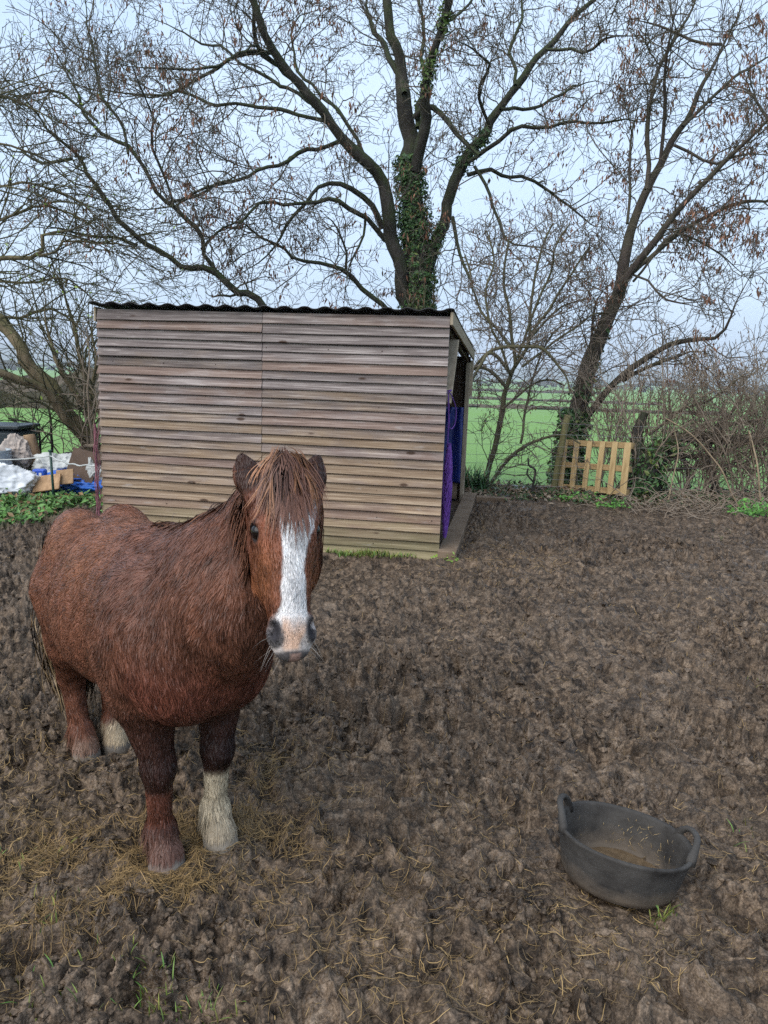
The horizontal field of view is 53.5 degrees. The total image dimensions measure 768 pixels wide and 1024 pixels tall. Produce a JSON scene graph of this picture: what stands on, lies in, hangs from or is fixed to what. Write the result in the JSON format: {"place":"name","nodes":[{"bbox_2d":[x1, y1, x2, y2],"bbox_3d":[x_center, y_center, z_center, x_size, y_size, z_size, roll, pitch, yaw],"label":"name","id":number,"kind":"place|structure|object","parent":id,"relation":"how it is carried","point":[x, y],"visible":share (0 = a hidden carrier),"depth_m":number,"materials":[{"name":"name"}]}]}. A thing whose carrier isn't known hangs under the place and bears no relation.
{"place":"outdoors","nodes":[
{"label":"outdoors","id":0,"kind":"place"},
{"bbox_2d":[0,484,767,1023],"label":"muddy ground","id":1,"kind":"structure","parent":0,"point":[660,586],"depth_m":2.76,"materials":[{"name":"brown soil"}]},
{"bbox_2d":[0,462,39,496],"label":"white sack","id":2,"kind":"object","parent":1,"relation":"on","point":[13,478],"visible":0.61,"depth_m":8.01,"materials":[{"name":"white plastic"}]},
{"bbox_2d":[0,448,12,464],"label":"metal bin","id":3,"kind":"object","parent":2,"relation":"on","point":[6,453],"visible":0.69,"depth_m":8.25,"materials":[{"name":"silver metal"}]},
{"bbox_2d":[0,433,34,469],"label":"beige cloth","id":4,"kind":"object","parent":3,"relation":"on","point":[18,445],"visible":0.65,"depth_m":8.49,"materials":[{"name":"beige fabric"}]},
{"bbox_2d":[32,468,46,475],"bbox_3d":[-3.718,-0.380,8.238,0.130,0.170,0.105,1,10,-6],"label":"blue packet","id":5,"kind":"object","parent":2,"relation":"on","point":[40,472],"visible":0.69,"depth_m":8.19},
{"bbox_2d":[0,422,39,470],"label":"water tank","id":6,"kind":"object","parent":1,"relation":"on","point":[18,428],"visible":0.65,"depth_m":8.75,"materials":[{"name":"black plastic"}]},
{"bbox_2d":[23,434,41,492],"bbox_3d":[-3.974,-0.498,8.678,0.220,0.777,0.169,2,10,0],"label":"cut stump","id":7,"kind":"object","parent":1,"relation":"on","point":[33,443],"visible":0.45,"depth_m":8.58,"materials":[{"name":"brown wood"}]},
{"bbox_2d":[32,473,60,492],"bbox_3d":[-3.604,-0.310,8.150,0.300,0.190,0.020,-7,-25,6],"label":"tan board","id":8,"kind":"object","parent":1,"relation":"on","point":[43,483],"visible":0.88,"depth_m":8.13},
{"bbox_2d":[0,378,94,452],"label":"bramble bush","id":9,"kind":"object","parent":1,"relation":"on","point":[13,419],"visible":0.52,"depth_m":9.34,"materials":[{"name":"brown plant"}]},
{"bbox_2d":[0,488,102,524],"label":"weeds","id":10,"kind":"object","parent":1,"relation":"on","point":[19,508],"visible":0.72,"depth_m":7.59,"materials":[{"name":"green plant"}]},
{"bbox_2d":[48,450,54,497],"bbox_3d":[-3.481,-0.311,8.002,0.049,0.685,0.030,2,10,0],"label":"metal stake","id":11,"kind":"object","parent":1,"relation":"on","point":[51,471],"visible":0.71,"depth_m":7.97,"materials":[{"name":"green paint"}]},
{"bbox_2d":[0,456,94,466],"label":"fence tape","id":12,"kind":"object","parent":11,"relation":"attached to","point":[55,459],"visible":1,"depth_m":7.67,"materials":[{"name":"white plastic"}]},
{"bbox_2d":[2,318,101,464],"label":"stump shoots","id":13,"kind":"object","parent":1,"relation":"on","point":[90,417],"visible":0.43,"depth_m":9.18,"materials":[{"name":"brown plant"}]},
{"bbox_2d":[44,469,102,495],"bbox_3d":[-3.511,-0.341,8.470,0.943,0.353,0.493,2,10,0],"label":"blue tarpaulin","id":14,"kind":"object","parent":1,"relation":"on","point":[77,486],"visible":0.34,"depth_m":8.37,"materials":[{"name":"blue plastic"}]},
{"bbox_2d":[31,452,71,472],"bbox_3d":[-3.680,-0.492,8.621,0.626,0.384,0.418,2,10,0],"label":"grey sheet","id":15,"kind":"object","parent":14,"relation":"on","point":[42,463],"visible":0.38,"depth_m":8.49,"materials":[{"name":"white plastic"}]},
{"bbox_2d":[56,469,73,484],"bbox_3d":[-3.437,-0.377,8.208,0.180,0.170,0.021,-5,-19,-7],"label":"tan board","id":16,"kind":"object","parent":14,"relation":"on","point":[67,476],"visible":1,"depth_m":8.20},
{"bbox_2d":[67,447,100,482],"bbox_3d":[-3.327,-0.509,8.417,0.300,0.360,0.016,15,-13,-8],"label":"brown board","id":17,"kind":"object","parent":14,"relation":"on","point":[79,456],"visible":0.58,"depth_m":8.41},
{"bbox_2d":[86,457,102,480],"bbox_3d":[-3.224,-0.439,8.483,0.220,0.400,0.195,2,10,0],"label":"white bag","id":18,"kind":"object","parent":14,"relation":"on","point":[91,472],"visible":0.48,"depth_m":8.41,"materials":[{"name":"white plastic"}]},
{"bbox_2d":[93,424,101,515],"bbox_3d":[-2.476,-0.278,6.587,0.050,0.962,0.052,2,10,0],"label":"post","id":19,"kind":"object","parent":1,"relation":"on","point":[97,468],"visible":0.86,"depth_m":6.57,"materials":[{"name":"red wood"}]},
{"bbox_2d":[0,0,214,451],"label":"willow tree","id":20,"kind":"object","parent":1,"relation":"on","point":[44,382],"visible":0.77,"depth_m":9.22,"materials":[{"name":"beige plant"}]},
{"bbox_2d":[28,446,328,877],"bbox_3d":[-0.722,0.409,2.434,0.527,1.367,1.752,-7,14,-40],"label":"pony","id":21,"kind":"object","parent":1,"relation":"on","point":[158,633],"visible":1,"depth_m":2.05,"materials":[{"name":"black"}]},
{"bbox_2d":[87,301,509,562],"bbox_3d":[-0.460,-0.918,7.781,3.549,2.031,3.300,4,11,9],"label":"field shelter","id":22,"kind":"object","parent":1,"relation":"on","point":[194,401],"visible":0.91,"depth_m":6.24,"materials":[{"name":"brown wood"}]},
{"bbox_2d":[441,390,456,537],"bbox_3d":[0.521,-0.384,6.243,0.096,1.225,0.166,4,11,9],"label":"hay net","id":23,"kind":"object","parent":22,"relation":"hanging from","point":[447,488],"visible":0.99,"depth_m":6.24,"materials":[{"name":"blue fabric"}]},
{"bbox_2d":[443,407,463,482],"bbox_3d":[0.673,-0.805,9.094,0.514,0.902,0.062,4,11,9],"label":"blue sheet","id":24,"kind":"object","parent":22,"relation":"hanging from","point":[454,437],"visible":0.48,"depth_m":9.05,"materials":[{"name":"fabric"}]},
{"bbox_2d":[0,518,760,1023],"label":"grass tufts","id":25,"kind":"object","parent":1,"relation":"on","point":[380,554],"visible":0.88,"depth_m":1.94,"materials":[{"name":"green plant"}]},
{"bbox_2d":[0,510,767,1023],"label":"trodden hay","id":26,"kind":"object","parent":1,"relation":"on","point":[178,870],"visible":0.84,"depth_m":2.31,"materials":[{"name":"plant"}]},
{"bbox_2d":[0,538,767,1023],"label":"straw","id":27,"kind":"object","parent":1,"relation":"on","point":[22,836],"visible":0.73,"depth_m":2.19,"materials":[{"name":"beige plant"}]},
{"bbox_2d":[431,552,457,561],"bbox_3d":[0.507,0.362,6.135,0.252,0.114,0.212,8,12,31],"label":"weed clump","id":28,"kind":"object","parent":1,"relation":"on","point":[446,558],"visible":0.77,"depth_m":6.12,"materials":[{"name":"green plant"}]},
{"bbox_2d":[464,462,514,494],"bbox_3d":[1.209,-0.455,9.780,0.843,0.440,0.733,0,11,-8],"label":"strap leaf plant","id":29,"kind":"object","parent":1,"relation":"on","point":[474,481],"visible":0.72,"depth_m":9.71,"materials":[{"name":"green plant"}]},
{"bbox_2d":[435,186,652,482],"bbox_3d":[1.987,-2.092,9.837,2.868,4.012,2.584,2,10,0],"label":"hawthorn bush","id":30,"kind":"object","parent":1,"relation":"on","point":[530,332],"visible":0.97,"depth_m":9.74,"materials":[{"name":"brown plant"}]},
{"bbox_2d":[551,486,604,501],"bbox_3d":[2.329,-0.215,9.278,0.670,0.188,0.367,4,11,8],"label":"weed clump","id":31,"kind":"object","parent":1,"relation":"on","point":[564,496],"visible":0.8,"depth_m":9.24,"materials":[{"name":"green plant"}]},
{"bbox_2d":[557,439,634,495],"bbox_3d":[2.684,-0.574,9.726,0.940,0.664,0.114,7,3,38],"label":"wooden pallet","id":32,"kind":"object","parent":1,"relation":"on","point":[624,469],"visible":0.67,"depth_m":9.62,"materials":[{"name":"beige wood"}]},
{"bbox_2d":[593,495,630,508],"bbox_3d":[2.653,-0.139,8.785,0.448,0.212,0.339,2,10,0],"label":"weed clump","id":33,"kind":"object","parent":1,"relation":"on","point":[609,505],"visible":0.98,"depth_m":8.77,"materials":[{"name":"green plant"}]},
{"bbox_2d":[555,332,669,486],"bbox_3d":[3.083,-1.306,10.236,1.376,2.182,1.440,2,10,0],"label":"hedge shrub","id":34,"kind":"object","parent":1,"relation":"on","point":[617,421],"visible":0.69,"depth_m":10.00,"materials":[{"name":"brown plant"}]},
{"bbox_2d":[460,478,767,512],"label":"leaf litter","id":35,"kind":"object","parent":1,"relation":"on","point":[552,490],"visible":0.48,"depth_m":9.58,"materials":[{"name":"brown plant"}]},
{"bbox_2d":[526,458,536,492],"bbox_3d":[1.847,-0.439,9.516,0.149,0.463,0.030,2,10,0],"label":"dead snag","id":36,"kind":"object","parent":35,"relation":"on","point":[533,486],"visible":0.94,"depth_m":9.51,"materials":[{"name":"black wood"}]},
{"bbox_2d":[557,793,700,908],"bbox_3d":[0.721,1.014,2.308,0.422,0.198,0.369,10,7,15],"label":"rubber tub","id":37,"kind":"object","parent":1,"relation":"on","point":[585,827],"visible":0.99,"depth_m":2.29,"materials":[{"name":"rubber"}]},
{"bbox_2d":[591,847,655,867],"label":"feed dregs","id":38,"kind":"object","parent":37,"relation":"in","point":[621,855],"visible":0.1,"depth_m":2.40,"materials":[{"name":"beige food"}]},
{"bbox_2d":[568,303,727,495],"bbox_3d":[3.378,-1.400,9.930,2.045,2.499,1.378,8,12,28],"label":"hedge shrub","id":39,"kind":"object","parent":1,"relation":"on","point":[664,405],"visible":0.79,"depth_m":9.76,"materials":[{"name":"brown plant"}]},
{"bbox_2d":[615,411,685,499],"bbox_3d":[3.460,-0.658,9.931,0.814,1.288,0.717,2,10,0],"label":"hedge stump","id":40,"kind":"object","parent":1,"relation":"on","point":[656,483],"visible":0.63,"depth_m":9.78,"materials":[{"name":"brown plant"}]},
{"bbox_2d":[551,460,767,519],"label":"bramble tangle","id":41,"kind":"object","parent":1,"relation":"on","point":[694,502],"visible":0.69,"depth_m":8.98,"materials":[{"name":"brown plant"}]},
{"bbox_2d":[668,428,678,498],"bbox_3d":[3.610,-0.574,9.491,0.088,0.952,0.383,6,11,19],"label":"dead cane","id":42,"kind":"object","parent":1,"relation":"on","point":[675,465],"visible":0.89,"depth_m":9.51,"materials":[{"name":"brown plant"}]},
{"bbox_2d":[665,418,737,503],"bbox_3d":[3.977,-0.525,9.436,1.046,1.227,0.074,6,11,20],"label":"dead cane","id":43,"kind":"object","parent":1,"relation":"on","point":[710,456],"visible":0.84,"depth_m":9.40,"materials":[{"name":"brown plant"}]},
{"bbox_2d":[647,318,767,502],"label":"hedge shrub","id":44,"kind":"object","parent":1,"relation":"on","point":[704,480],"visible":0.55,"depth_m":9.71,"materials":[{"name":"brown plant"}]},
{"bbox_2d":[663,333,767,501],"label":"hedge shrub","id":45,"kind":"object","parent":1,"relation":"on","point":[732,450],"visible":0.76,"depth_m":9.56,"materials":[{"name":"brown plant"}]},
{"bbox_2d":[690,317,767,500],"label":"hedge shrub","id":46,"kind":"object","parent":1,"relation":"on","point":[751,430],"visible":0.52,"depth_m":9.59,"materials":[{"name":"brown plant"}]},
{"bbox_2d":[727,506,752,515],"bbox_3d":[4.075,-0.009,8.671,0.346,0.123,0.274,-1,11,-13],"label":"weed clump","id":47,"kind":"object","parent":1,"relation":"on","point":[738,508],"visible":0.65,"depth_m":8.67,"materials":[{"name":"green plant"}]},
{"bbox_2d":[727,495,767,516],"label":"weed clump","id":48,"kind":"object","parent":1,"relation":"on","point":[755,511],"visible":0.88,"depth_m":8.69,"materials":[{"name":"green plant"}]},
{"bbox_2d":[748,430,761,500],"bbox_3d":[4.563,-0.567,9.413,0.208,0.874,0.376,4,11,10],"label":"dead cane","id":49,"kind":"object","parent":1,"relation":"on","point":[758,473],"visible":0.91,"depth_m":9.33,"materials":[{"name":"brown plant"}]},
{"bbox_2d":[0,362,767,507],"bbox_3d":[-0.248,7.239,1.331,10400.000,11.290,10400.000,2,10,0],"label":"grass field","id":50,"kind":"structure","parent":0,"point":[478,459],"depth_m":33.66,"materials":[{"name":"green plant"}]},
{"bbox_2d":[0,368,99,409],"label":"field hedge","id":51,"kind":"object","parent":50,"relation":"on","point":[61,382],"visible":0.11,"depth_m":44.97,"materials":[{"name":"brown plant"}]},
{"bbox_2d":[0,0,332,307],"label":"leaning tree","id":52,"kind":"object","parent":50,"relation":"on","point":[252,295],"visible":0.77,"depth_m":9.80,"materials":[{"name":"brown plant"}]},
{"bbox_2d":[0,0,705,440],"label":"ash tree","id":53,"kind":"object","parent":50,"relation":"on","point":[414,260],"visible":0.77,"depth_m":10.69,"materials":[{"name":"brown plant"}]},
{"bbox_2d":[0,359,767,395],"bbox_3d":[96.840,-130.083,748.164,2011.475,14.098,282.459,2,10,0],"label":"distant wood","id":54,"kind":"object","parent":50,"relation":"on","point":[543,383],"visible":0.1,"depth_m":692.46,"materials":[{"name":"plant"}]},
{"bbox_2d":[473,388,600,394],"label":"field hedge","id":55,"kind":"object","parent":50,"relation":"on","point":[509,390],"visible":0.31,"depth_m":414.23,"materials":[{"name":"brown plant"}]},
{"bbox_2d":[469,396,662,405],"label":"field hedge","id":56,"kind":"object","parent":50,"relation":"on","point":[522,399],"visible":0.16,"depth_m":249.78,"materials":[{"name":"brown plant"}]},
{"bbox_2d":[469,403,732,415],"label":"field hedge","id":57,"kind":"object","parent":50,"relation":"on","point":[511,406],"visible":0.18,"depth_m":132.47,"materials":[{"name":"plant"}]},
{"bbox_2d":[473,414,763,496],"bbox_3d":[3.817,-0.591,9.896,5.613,1.249,0.114,1,10,-3],"label":"wire fence","id":58,"kind":"object","parent":50,"relation":"on","point":[560,450],"visible":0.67,"depth_m":9.76,"materials":[{"name":"grey metal"}]},
{"bbox_2d":[502,0,767,485],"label":"field maple tree","id":59,"kind":"object","parent":50,"relation":"on","point":[682,231],"visible":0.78,"depth_m":10.01,"materials":[{"name":"brown plant"}]},
{"bbox_2d":[630,328,767,503],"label":"shrub","id":60,"kind":"object","parent":50,"relation":"on","point":[691,456],"visible":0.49,"depth_m":9.78,"materials":[{"name":"brown plant"}]},
{"bbox_2d":[0,343,767,386],"bbox_3d":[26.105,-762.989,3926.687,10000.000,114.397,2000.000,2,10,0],"label":"hills","id":61,"kind":"structure","parent":0,"point":[516,371],"depth_m":3390.44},
{"bbox_2d":[0,0,767,369],"label":"sky","id":62,"kind":"structure","parent":0,"point":[752,309],"materials":[{"name":"white"}]}
]}

